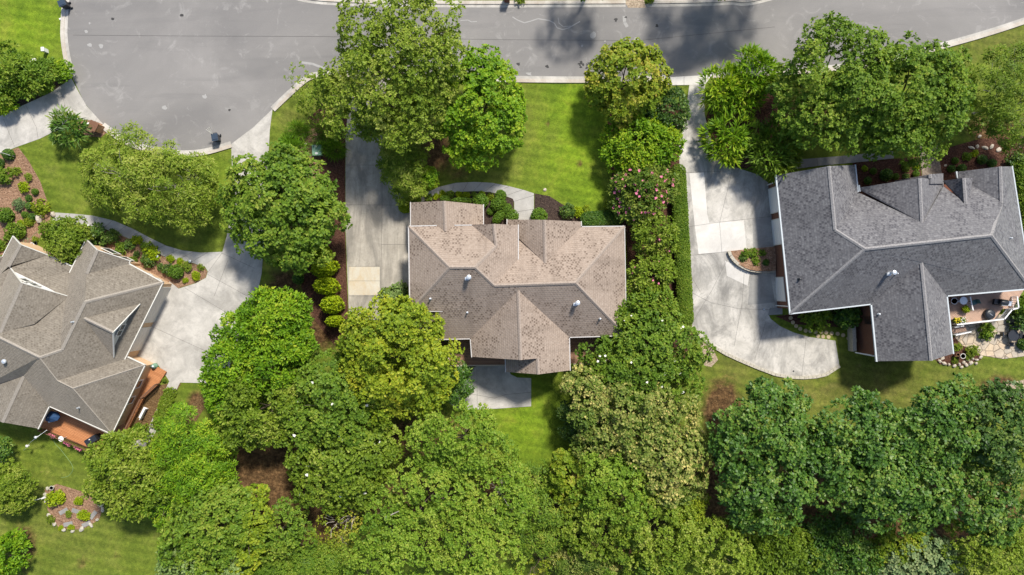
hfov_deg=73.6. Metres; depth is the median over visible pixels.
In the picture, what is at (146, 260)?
dark shrub
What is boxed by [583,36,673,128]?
maple tree
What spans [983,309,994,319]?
covered fire bowl
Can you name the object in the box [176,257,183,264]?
yellow shrub
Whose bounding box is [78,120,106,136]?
mulch bed
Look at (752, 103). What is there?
strap leaf shrub
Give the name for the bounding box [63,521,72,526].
slate slab
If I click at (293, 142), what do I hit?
ornamental grass
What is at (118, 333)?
window
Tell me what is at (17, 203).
blue shrub
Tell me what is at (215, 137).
wheeled bin
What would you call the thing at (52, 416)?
patio umbrella
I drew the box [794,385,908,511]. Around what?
woodland tree
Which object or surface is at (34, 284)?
window
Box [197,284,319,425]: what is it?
holly tree
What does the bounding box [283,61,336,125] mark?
young tree
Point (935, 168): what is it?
path
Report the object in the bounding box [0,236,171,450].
grey brown roof house
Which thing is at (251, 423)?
holly tree
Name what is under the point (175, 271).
boxwood shrub
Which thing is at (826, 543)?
woodland tree
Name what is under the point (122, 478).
cherry tree
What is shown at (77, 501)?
garden plant
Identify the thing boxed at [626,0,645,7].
driveway
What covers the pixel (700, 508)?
woodland tree
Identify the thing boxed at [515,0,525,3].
round shrub
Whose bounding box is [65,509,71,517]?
garden plant
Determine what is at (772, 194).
garage door
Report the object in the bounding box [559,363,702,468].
sourwood tree
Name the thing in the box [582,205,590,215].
flowering plant
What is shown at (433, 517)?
woodland tree
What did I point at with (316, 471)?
magnolia tree
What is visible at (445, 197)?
boxwood shrub
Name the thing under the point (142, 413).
garden bench
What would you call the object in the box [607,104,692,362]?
mulch bed
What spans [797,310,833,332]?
hydrangea shrub
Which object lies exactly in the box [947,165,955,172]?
bed shrub
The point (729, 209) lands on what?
driveway
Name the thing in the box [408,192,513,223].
mulch bed
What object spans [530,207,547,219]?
boxwood shrub
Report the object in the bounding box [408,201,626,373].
brown roof house
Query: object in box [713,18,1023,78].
kerb
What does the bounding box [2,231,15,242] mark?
leafy shrub
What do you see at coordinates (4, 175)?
leafy shrub
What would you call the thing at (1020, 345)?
patio shrub
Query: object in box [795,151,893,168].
path
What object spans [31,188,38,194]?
boxwood shrub
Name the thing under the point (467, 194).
shrub
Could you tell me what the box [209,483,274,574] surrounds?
woodland tree
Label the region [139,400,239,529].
deciduous tree
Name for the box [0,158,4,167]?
boxwood shrub
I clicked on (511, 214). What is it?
boxwood shrub
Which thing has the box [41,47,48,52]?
marker pedestal
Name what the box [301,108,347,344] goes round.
mulch bed
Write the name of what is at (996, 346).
patio
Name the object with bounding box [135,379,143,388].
window
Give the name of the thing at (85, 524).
slate slab
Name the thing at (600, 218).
clipped hedge
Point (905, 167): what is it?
bed shrub
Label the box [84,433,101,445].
barbecue grill
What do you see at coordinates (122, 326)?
window
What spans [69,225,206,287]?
mulch bed
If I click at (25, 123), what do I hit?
driveway
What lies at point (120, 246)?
leafy shrub
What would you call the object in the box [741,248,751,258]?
planter shrub
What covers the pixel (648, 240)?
crape myrtle
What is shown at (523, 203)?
path
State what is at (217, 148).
kerb
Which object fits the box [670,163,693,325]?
clipped hedge
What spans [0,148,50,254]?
mulch bed
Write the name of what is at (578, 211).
round shrub
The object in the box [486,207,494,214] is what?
boxwood shrub
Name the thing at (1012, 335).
patio table
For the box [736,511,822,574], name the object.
woodland tree
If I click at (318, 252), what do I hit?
golden conifer
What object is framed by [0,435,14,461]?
round shrub
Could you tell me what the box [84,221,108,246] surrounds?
dark shrub
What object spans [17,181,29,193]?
leafy shrub
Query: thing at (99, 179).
cherry tree
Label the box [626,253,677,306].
crape myrtle
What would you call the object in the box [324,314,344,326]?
golden conifer
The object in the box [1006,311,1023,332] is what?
leafy shrub
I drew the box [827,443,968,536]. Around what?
woodland tree
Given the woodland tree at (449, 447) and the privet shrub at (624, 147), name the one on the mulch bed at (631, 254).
the privet shrub at (624, 147)
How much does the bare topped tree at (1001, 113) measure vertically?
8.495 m
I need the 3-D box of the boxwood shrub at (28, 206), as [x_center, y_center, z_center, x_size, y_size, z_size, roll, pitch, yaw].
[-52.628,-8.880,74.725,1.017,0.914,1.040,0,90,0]
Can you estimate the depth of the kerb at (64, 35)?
74.92 m
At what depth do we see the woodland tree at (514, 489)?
67.40 m
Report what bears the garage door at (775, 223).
in the slate roof house at (901, 263)
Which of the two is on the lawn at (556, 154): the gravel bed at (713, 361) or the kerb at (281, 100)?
the gravel bed at (713, 361)
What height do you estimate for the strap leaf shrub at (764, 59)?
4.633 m
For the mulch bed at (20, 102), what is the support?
on the lawn at (556, 154)
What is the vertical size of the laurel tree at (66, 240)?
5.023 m
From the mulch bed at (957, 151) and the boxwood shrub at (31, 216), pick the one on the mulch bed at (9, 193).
the boxwood shrub at (31, 216)
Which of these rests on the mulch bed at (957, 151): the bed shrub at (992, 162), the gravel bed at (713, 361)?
the bed shrub at (992, 162)
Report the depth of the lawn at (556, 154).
75.00 m
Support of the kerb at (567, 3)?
on the road
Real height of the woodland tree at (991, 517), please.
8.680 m
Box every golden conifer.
[308,246,332,259]
[310,257,340,277]
[312,276,341,294]
[319,294,345,313]
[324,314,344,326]
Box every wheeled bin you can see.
[57,0,72,9]
[211,132,220,141]
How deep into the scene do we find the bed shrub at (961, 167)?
74.50 m
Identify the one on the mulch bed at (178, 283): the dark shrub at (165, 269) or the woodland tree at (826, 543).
the dark shrub at (165, 269)
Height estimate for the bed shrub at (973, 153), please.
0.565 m
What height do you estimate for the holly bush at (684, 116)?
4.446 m
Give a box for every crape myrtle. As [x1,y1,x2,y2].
[606,152,680,225]
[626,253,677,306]
[627,209,680,260]
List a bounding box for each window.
[20,278,32,282]
[28,283,41,286]
[101,248,121,254]
[115,330,122,336]
[118,323,125,330]
[127,395,135,404]
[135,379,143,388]
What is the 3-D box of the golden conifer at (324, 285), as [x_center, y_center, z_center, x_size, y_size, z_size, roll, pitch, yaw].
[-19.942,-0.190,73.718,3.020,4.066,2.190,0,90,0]
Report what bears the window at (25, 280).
in the grey brown roof house at (73, 337)
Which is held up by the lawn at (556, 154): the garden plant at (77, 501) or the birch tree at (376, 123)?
the birch tree at (376, 123)
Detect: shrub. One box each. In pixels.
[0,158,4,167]
[0,167,12,184]
[0,207,14,222]
[0,239,7,251]
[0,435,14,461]
[0,455,38,515]
[0,527,32,574]
[1,148,14,159]
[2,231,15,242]
[3,221,26,239]
[8,167,21,175]
[12,197,26,211]
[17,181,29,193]
[21,211,28,217]
[23,216,35,226]
[24,172,32,181]
[24,195,32,201]
[25,202,32,210]
[28,213,35,220]
[29,198,50,217]
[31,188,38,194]
[45,104,92,148]
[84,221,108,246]
[104,228,121,244]
[114,241,126,254]
[124,239,135,250]
[131,235,142,244]
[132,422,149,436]
[133,251,139,257]
[139,241,153,252]
[140,253,156,267]
[141,244,160,260]
[157,262,164,270]
[161,263,171,276]
[166,254,174,262]
[168,264,183,279]
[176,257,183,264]
[181,260,191,271]
[191,270,200,280]
[197,263,204,270]
[292,274,303,284]
[375,140,430,205]
[378,283,403,306]
[396,280,407,292]
[398,201,409,213]
[408,195,421,201]
[416,165,439,189]
[424,193,432,200]
[433,193,438,199]
[439,190,445,197]
[440,195,449,200]
[446,190,454,197]
[451,197,472,202]
[455,191,462,197]
[462,192,470,197]
[473,193,488,207]
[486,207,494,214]
[490,196,506,210]
[492,210,504,223]
[495,189,506,199]
[501,203,511,212]
[505,209,519,219]
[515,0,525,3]
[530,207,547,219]
[556,396,583,443]
[558,202,574,219]
[573,206,583,218]
[597,112,686,187]
[614,283,683,343]
[693,60,756,118]
[695,109,757,169]
[719,74,767,120]
[723,42,784,103]
[738,254,746,261]
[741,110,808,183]
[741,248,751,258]
[749,248,758,258]
[751,256,760,265]
[758,249,766,255]
[762,259,769,265]
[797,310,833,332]
[831,306,862,329]
[864,177,871,184]
[869,168,876,174]
[879,168,893,181]
[892,173,899,179]
[901,164,909,171]
[912,170,919,176]
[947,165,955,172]
[951,357,958,363]
[952,157,958,163]
[954,343,962,350]
[957,164,966,171]
[962,152,971,160]
[964,345,980,357]
[971,150,978,156]
[976,154,987,164]
[978,322,997,340]
[987,159,996,167]
[1004,150,1023,170]
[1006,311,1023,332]
[1007,291,1023,316]
[1016,338,1023,350]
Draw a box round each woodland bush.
[249,537,356,574]
[510,458,554,503]
[514,542,563,574]
[549,533,623,574]
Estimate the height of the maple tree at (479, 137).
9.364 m
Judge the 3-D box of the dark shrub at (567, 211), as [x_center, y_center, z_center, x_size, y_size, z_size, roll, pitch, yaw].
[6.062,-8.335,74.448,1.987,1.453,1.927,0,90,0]
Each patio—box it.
[451,366,530,409]
[954,314,1023,358]
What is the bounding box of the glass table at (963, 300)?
[958,297,967,304]
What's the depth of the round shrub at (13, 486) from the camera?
71.93 m
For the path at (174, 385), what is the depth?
74.97 m
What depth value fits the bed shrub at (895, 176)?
74.58 m
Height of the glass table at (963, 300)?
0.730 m
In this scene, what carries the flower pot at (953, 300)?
on the slate roof house at (901, 263)
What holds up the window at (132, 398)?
in the grey brown roof house at (73, 337)
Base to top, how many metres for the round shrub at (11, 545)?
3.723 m
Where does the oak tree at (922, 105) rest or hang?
on the lawn at (556, 154)
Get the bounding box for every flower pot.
[950,298,957,303]
[952,317,960,323]
[959,317,967,323]
[961,305,969,312]
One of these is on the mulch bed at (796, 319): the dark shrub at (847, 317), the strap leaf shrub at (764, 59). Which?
the dark shrub at (847, 317)
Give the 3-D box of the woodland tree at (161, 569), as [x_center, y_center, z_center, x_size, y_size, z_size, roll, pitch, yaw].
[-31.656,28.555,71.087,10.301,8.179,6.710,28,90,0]
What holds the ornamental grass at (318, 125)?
on the mulch bed at (337, 244)
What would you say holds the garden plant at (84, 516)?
on the mulch bed at (71, 494)
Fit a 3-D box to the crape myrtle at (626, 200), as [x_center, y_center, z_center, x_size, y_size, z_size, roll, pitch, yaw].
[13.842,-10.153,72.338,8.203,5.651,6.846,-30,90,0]
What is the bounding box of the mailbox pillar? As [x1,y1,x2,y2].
[87,120,104,133]
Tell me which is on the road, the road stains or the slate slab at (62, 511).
the road stains
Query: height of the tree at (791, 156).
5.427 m
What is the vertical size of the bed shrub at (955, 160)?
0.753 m
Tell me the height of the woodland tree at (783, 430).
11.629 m
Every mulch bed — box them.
[0,78,68,115]
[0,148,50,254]
[45,484,102,529]
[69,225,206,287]
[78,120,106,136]
[132,383,180,440]
[184,396,204,424]
[294,128,320,177]
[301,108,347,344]
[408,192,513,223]
[534,193,625,229]
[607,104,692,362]
[706,87,801,171]
[776,311,856,337]
[853,157,921,192]
[935,337,980,365]
[939,136,1023,179]
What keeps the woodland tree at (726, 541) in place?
on the lawn at (556, 154)
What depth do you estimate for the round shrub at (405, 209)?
74.24 m
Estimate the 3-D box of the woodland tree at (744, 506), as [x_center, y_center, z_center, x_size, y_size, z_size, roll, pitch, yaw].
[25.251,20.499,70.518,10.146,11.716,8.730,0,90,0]
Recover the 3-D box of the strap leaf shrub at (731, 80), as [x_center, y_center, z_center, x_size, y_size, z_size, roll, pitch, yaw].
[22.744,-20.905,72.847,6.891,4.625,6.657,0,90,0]
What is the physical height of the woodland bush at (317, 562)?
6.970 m
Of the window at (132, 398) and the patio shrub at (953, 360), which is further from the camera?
the patio shrub at (953, 360)
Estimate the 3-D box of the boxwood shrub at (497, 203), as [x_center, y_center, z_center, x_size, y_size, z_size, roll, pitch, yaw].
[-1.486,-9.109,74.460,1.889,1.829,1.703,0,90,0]
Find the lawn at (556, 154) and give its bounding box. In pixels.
[0,0,1023,574]
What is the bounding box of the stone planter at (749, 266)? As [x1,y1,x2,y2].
[727,246,775,272]
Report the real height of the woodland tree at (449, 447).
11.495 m
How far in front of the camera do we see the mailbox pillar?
73.64 m
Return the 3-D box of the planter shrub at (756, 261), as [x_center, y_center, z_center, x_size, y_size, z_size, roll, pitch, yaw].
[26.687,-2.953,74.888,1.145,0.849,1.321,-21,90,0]
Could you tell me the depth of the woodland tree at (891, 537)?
72.38 m
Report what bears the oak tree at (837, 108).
on the lawn at (556, 154)
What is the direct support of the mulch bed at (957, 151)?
on the lawn at (556, 154)
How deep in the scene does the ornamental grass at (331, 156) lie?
73.93 m
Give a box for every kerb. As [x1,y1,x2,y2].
[60,0,74,76]
[103,123,231,155]
[271,71,348,110]
[298,0,625,7]
[388,74,665,82]
[647,0,769,6]
[692,325,839,378]
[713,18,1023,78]
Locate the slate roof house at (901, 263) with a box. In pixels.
[767,165,1023,361]
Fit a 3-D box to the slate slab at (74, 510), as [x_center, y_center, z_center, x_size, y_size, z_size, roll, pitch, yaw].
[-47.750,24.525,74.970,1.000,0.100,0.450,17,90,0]
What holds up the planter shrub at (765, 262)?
in the stone planter at (749, 266)
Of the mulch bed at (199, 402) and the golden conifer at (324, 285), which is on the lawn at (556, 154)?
the mulch bed at (199, 402)
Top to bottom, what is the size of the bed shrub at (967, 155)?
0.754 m
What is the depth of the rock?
74.59 m
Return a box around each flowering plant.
[486,193,494,199]
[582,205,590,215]
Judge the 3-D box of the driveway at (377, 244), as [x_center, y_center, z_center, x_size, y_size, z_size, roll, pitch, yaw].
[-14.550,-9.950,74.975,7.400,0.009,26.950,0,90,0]
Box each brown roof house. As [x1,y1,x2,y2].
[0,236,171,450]
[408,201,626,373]
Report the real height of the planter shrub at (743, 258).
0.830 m
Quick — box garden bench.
[139,407,147,419]
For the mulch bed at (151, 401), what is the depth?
74.98 m
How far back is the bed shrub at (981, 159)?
74.47 m
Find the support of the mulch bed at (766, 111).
on the lawn at (556, 154)
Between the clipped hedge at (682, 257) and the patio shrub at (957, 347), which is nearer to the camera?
the clipped hedge at (682, 257)
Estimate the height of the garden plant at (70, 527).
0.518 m
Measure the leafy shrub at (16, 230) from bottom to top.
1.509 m
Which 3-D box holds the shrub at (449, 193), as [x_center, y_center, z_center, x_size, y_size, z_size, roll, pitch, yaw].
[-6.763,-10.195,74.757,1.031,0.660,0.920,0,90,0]
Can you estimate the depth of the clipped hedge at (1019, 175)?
73.96 m
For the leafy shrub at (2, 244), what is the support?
on the mulch bed at (9, 193)
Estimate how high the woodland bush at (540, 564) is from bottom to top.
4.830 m
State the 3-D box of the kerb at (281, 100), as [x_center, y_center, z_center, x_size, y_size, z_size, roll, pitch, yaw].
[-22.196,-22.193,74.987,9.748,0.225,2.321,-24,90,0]
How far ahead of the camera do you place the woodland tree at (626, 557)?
70.01 m
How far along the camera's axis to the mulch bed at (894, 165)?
74.99 m
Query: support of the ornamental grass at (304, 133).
on the lawn at (556, 154)
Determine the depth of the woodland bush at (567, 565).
71.33 m
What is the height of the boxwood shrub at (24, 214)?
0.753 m
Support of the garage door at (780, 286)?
in the slate roof house at (901, 263)
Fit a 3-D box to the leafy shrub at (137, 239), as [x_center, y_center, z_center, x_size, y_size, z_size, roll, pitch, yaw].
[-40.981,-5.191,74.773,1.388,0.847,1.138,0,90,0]
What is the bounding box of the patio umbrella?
[46,411,60,421]
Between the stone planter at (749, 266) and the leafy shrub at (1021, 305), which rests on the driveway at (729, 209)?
the stone planter at (749, 266)
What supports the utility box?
on the mulch bed at (310, 150)
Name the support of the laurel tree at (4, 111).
on the mulch bed at (20, 102)
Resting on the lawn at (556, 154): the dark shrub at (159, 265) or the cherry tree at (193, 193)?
the cherry tree at (193, 193)
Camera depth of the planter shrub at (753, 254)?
74.64 m
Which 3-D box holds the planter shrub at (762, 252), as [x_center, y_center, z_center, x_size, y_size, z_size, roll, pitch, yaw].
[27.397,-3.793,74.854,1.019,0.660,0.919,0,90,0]
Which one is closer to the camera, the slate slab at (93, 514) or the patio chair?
the patio chair
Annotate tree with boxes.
[0,39,32,105]
[0,89,19,116]
[8,56,65,101]
[37,215,93,264]
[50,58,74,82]
[77,119,162,224]
[81,425,175,522]
[135,138,220,236]
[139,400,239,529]
[154,531,250,574]
[155,479,253,574]
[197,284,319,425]
[208,361,317,452]
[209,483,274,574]
[214,138,352,275]
[249,496,317,567]
[275,345,388,458]
[282,415,405,515]
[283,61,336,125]
[310,499,372,557]
[311,46,457,155]
[332,0,470,114]
[334,290,464,429]
[341,487,440,574]
[379,456,489,544]
[403,397,520,486]
[417,509,527,574]
[432,44,527,172]
[442,359,475,404]
[456,453,538,548]
[511,485,572,562]
[549,447,596,513]
[554,495,635,562]
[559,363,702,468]
[568,451,653,534]
[574,306,715,410]
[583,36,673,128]
[601,540,685,574]
[607,480,697,574]
[625,420,713,510]
[665,513,759,574]
[669,486,710,536]
[705,375,827,487]
[714,451,820,537]
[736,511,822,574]
[765,10,897,156]
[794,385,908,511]
[799,507,883,574]
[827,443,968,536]
[852,30,978,173]
[867,519,941,574]
[877,528,977,574]
[879,372,982,484]
[940,516,1023,574]
[942,377,1023,484]
[950,450,1023,548]
[962,40,1023,156]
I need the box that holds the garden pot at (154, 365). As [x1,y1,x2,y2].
[151,363,157,368]
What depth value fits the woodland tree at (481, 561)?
66.96 m
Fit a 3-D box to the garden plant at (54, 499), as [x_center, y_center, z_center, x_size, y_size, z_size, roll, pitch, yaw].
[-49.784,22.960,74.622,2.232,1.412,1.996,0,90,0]
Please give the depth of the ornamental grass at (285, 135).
73.98 m
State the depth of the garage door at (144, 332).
73.94 m
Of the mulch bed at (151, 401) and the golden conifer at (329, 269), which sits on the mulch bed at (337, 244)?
the golden conifer at (329, 269)
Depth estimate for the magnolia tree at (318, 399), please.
69.05 m
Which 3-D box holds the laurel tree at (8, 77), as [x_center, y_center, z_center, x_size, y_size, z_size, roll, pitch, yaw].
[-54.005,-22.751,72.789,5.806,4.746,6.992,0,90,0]
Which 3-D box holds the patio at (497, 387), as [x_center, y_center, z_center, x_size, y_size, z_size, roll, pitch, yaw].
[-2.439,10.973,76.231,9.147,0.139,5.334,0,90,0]
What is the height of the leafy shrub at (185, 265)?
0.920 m
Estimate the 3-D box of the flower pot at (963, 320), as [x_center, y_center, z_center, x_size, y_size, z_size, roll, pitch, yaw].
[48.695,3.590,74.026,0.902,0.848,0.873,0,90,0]
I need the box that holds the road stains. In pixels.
[85,14,657,110]
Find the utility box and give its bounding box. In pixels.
[312,145,322,155]
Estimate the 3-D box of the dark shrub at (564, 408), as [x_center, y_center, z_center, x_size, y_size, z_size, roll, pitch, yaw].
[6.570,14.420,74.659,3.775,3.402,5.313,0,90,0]
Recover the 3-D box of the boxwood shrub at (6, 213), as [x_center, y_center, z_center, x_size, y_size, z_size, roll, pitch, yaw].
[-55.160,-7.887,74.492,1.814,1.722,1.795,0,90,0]
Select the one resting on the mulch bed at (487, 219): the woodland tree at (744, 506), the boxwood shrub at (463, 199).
the boxwood shrub at (463, 199)
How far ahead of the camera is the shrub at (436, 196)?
74.78 m
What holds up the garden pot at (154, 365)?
on the lawn at (556, 154)
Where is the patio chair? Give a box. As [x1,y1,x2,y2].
[969,299,980,304]
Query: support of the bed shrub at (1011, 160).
on the mulch bed at (957, 151)
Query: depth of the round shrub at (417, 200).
74.34 m
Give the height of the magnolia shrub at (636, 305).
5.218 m
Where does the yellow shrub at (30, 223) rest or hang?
on the mulch bed at (9, 193)
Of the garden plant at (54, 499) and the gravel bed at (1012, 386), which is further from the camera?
the gravel bed at (1012, 386)
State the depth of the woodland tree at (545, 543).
70.79 m
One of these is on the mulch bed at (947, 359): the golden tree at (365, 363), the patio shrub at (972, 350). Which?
the patio shrub at (972, 350)
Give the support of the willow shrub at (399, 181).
on the lawn at (556, 154)
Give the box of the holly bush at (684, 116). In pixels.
[635,85,691,132]
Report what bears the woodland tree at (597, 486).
on the lawn at (556, 154)
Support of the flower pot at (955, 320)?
on the slate roof house at (901, 263)
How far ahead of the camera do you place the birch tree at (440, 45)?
63.94 m
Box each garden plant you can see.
[44,489,65,506]
[46,515,55,523]
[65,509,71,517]
[67,524,74,529]
[73,496,83,504]
[76,509,90,520]
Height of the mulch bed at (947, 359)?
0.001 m
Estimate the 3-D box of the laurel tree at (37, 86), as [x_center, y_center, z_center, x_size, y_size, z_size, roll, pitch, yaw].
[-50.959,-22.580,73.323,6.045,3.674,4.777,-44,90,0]
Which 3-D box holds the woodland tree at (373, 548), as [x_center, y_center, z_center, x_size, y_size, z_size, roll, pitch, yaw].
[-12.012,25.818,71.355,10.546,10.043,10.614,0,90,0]
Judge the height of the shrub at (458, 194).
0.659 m
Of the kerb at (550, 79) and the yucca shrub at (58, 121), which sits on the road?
the kerb at (550, 79)
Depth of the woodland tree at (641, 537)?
68.60 m
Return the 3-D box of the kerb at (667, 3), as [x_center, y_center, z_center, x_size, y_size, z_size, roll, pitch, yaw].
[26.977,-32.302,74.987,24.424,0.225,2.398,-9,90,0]
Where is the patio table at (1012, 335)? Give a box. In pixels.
[1006,330,1018,340]
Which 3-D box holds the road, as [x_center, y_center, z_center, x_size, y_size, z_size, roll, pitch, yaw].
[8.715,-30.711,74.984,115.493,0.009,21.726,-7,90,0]
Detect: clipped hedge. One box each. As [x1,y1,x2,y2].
[149,387,176,430]
[580,210,622,225]
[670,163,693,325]
[1010,157,1023,232]
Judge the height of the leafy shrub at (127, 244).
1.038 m
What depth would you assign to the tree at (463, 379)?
73.01 m
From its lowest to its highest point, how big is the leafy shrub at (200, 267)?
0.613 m
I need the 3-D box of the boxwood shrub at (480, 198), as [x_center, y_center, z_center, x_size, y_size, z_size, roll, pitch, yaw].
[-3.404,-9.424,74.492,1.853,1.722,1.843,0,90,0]
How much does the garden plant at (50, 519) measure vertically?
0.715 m
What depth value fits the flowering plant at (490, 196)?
74.74 m
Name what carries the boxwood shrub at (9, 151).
on the mulch bed at (9, 193)
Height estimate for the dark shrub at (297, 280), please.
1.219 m
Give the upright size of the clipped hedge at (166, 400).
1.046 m
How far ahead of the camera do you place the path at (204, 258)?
74.97 m
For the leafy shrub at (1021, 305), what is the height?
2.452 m
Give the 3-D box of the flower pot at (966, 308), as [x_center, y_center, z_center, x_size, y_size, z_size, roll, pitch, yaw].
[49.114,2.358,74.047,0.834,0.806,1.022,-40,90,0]
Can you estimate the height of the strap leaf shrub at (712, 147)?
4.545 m
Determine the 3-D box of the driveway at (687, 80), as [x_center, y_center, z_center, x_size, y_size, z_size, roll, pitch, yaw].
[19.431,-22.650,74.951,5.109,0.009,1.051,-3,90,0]
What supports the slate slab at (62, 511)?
on the mulch bed at (71, 494)
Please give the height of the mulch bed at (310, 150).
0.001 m
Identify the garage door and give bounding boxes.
[130,326,151,351]
[144,287,170,322]
[768,186,777,213]
[771,218,781,245]
[775,277,785,301]
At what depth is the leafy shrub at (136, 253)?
74.71 m
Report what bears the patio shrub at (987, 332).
on the patio at (996, 346)
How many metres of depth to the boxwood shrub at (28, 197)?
74.60 m
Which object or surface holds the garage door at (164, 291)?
in the grey brown roof house at (73, 337)
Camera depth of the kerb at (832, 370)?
76.06 m
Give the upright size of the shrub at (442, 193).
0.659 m
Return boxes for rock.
[35,213,42,222]
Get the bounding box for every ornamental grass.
[276,135,315,162]
[278,131,301,148]
[284,119,310,141]
[306,120,342,149]
[317,139,348,161]
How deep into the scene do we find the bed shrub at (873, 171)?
74.59 m
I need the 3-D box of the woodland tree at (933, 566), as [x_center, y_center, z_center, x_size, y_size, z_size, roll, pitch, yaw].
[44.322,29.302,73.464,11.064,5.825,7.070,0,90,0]
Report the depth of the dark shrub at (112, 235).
74.33 m
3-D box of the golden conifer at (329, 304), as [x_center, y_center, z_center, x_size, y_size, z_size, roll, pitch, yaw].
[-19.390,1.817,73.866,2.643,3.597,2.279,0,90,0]
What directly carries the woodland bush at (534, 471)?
on the lawn at (556, 154)
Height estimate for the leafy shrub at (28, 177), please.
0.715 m
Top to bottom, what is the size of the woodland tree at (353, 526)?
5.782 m
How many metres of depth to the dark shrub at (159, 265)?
74.63 m
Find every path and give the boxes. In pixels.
[53,212,220,266]
[134,382,179,447]
[419,182,533,219]
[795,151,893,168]
[920,145,941,175]
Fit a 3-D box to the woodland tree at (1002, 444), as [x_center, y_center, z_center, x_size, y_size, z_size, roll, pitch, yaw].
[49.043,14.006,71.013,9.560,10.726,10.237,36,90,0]
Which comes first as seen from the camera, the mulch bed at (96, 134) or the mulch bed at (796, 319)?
the mulch bed at (96, 134)
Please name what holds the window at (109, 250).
in the grey brown roof house at (73, 337)
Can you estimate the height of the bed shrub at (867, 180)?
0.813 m
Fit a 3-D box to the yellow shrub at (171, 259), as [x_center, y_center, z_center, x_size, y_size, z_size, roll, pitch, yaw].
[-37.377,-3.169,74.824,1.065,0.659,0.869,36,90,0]
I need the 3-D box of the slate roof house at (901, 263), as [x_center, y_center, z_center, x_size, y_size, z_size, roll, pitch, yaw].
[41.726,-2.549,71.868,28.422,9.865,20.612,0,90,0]
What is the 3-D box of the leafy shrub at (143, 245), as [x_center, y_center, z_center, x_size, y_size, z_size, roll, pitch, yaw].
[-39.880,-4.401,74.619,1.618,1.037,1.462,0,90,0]
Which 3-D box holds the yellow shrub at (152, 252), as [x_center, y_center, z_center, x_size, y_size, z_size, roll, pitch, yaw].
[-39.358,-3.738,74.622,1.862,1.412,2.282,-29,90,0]
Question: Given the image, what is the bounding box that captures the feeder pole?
[24,430,46,449]
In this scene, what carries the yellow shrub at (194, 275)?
on the mulch bed at (178, 283)
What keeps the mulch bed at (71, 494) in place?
on the lawn at (556, 154)
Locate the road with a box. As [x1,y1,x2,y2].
[67,0,1023,149]
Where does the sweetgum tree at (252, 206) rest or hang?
on the lawn at (556, 154)
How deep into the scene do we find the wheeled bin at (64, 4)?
73.98 m
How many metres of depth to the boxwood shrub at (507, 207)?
74.27 m
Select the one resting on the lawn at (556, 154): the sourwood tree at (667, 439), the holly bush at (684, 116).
the sourwood tree at (667, 439)
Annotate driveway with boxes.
[0,79,102,150]
[137,109,272,382]
[346,75,409,319]
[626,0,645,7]
[668,75,711,84]
[679,85,838,375]
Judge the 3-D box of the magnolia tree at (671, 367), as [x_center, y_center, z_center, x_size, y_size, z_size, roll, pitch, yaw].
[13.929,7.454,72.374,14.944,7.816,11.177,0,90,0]
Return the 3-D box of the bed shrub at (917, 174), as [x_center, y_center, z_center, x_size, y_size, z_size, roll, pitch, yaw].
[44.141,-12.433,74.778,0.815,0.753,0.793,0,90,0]
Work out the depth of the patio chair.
74.00 m
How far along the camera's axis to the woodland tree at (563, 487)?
71.15 m
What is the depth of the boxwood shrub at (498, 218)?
74.06 m
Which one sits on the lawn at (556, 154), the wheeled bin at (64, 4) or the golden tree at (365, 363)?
the golden tree at (365, 363)
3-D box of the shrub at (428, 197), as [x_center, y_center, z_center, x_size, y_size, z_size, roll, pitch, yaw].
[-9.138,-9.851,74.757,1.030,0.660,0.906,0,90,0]
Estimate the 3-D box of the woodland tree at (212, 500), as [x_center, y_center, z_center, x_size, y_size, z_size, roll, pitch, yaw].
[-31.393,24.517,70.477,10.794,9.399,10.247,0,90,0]
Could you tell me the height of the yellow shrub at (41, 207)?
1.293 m
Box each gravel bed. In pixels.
[701,343,717,366]
[1002,380,1023,402]
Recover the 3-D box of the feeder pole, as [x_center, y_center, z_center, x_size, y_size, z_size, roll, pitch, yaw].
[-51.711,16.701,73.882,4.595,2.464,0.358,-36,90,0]
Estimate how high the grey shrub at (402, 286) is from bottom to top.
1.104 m
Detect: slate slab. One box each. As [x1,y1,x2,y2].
[59,507,67,514]
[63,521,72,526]
[71,508,80,513]
[81,520,90,526]
[90,510,97,519]
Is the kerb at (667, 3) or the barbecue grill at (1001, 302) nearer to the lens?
the barbecue grill at (1001, 302)
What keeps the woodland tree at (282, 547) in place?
on the lawn at (556, 154)
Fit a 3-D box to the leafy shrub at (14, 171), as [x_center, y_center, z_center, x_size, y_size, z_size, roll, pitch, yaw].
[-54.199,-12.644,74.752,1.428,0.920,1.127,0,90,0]
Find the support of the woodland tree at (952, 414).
on the lawn at (556, 154)
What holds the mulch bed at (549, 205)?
on the lawn at (556, 154)
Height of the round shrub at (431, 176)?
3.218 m
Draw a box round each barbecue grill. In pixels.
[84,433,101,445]
[992,299,1011,305]
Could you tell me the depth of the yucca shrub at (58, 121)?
72.86 m
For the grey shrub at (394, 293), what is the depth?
73.95 m
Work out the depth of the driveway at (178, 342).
74.98 m
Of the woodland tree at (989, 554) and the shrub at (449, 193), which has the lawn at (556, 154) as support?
the woodland tree at (989, 554)
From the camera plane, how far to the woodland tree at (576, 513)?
70.06 m
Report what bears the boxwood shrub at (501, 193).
on the mulch bed at (487, 219)
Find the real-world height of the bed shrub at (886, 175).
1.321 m

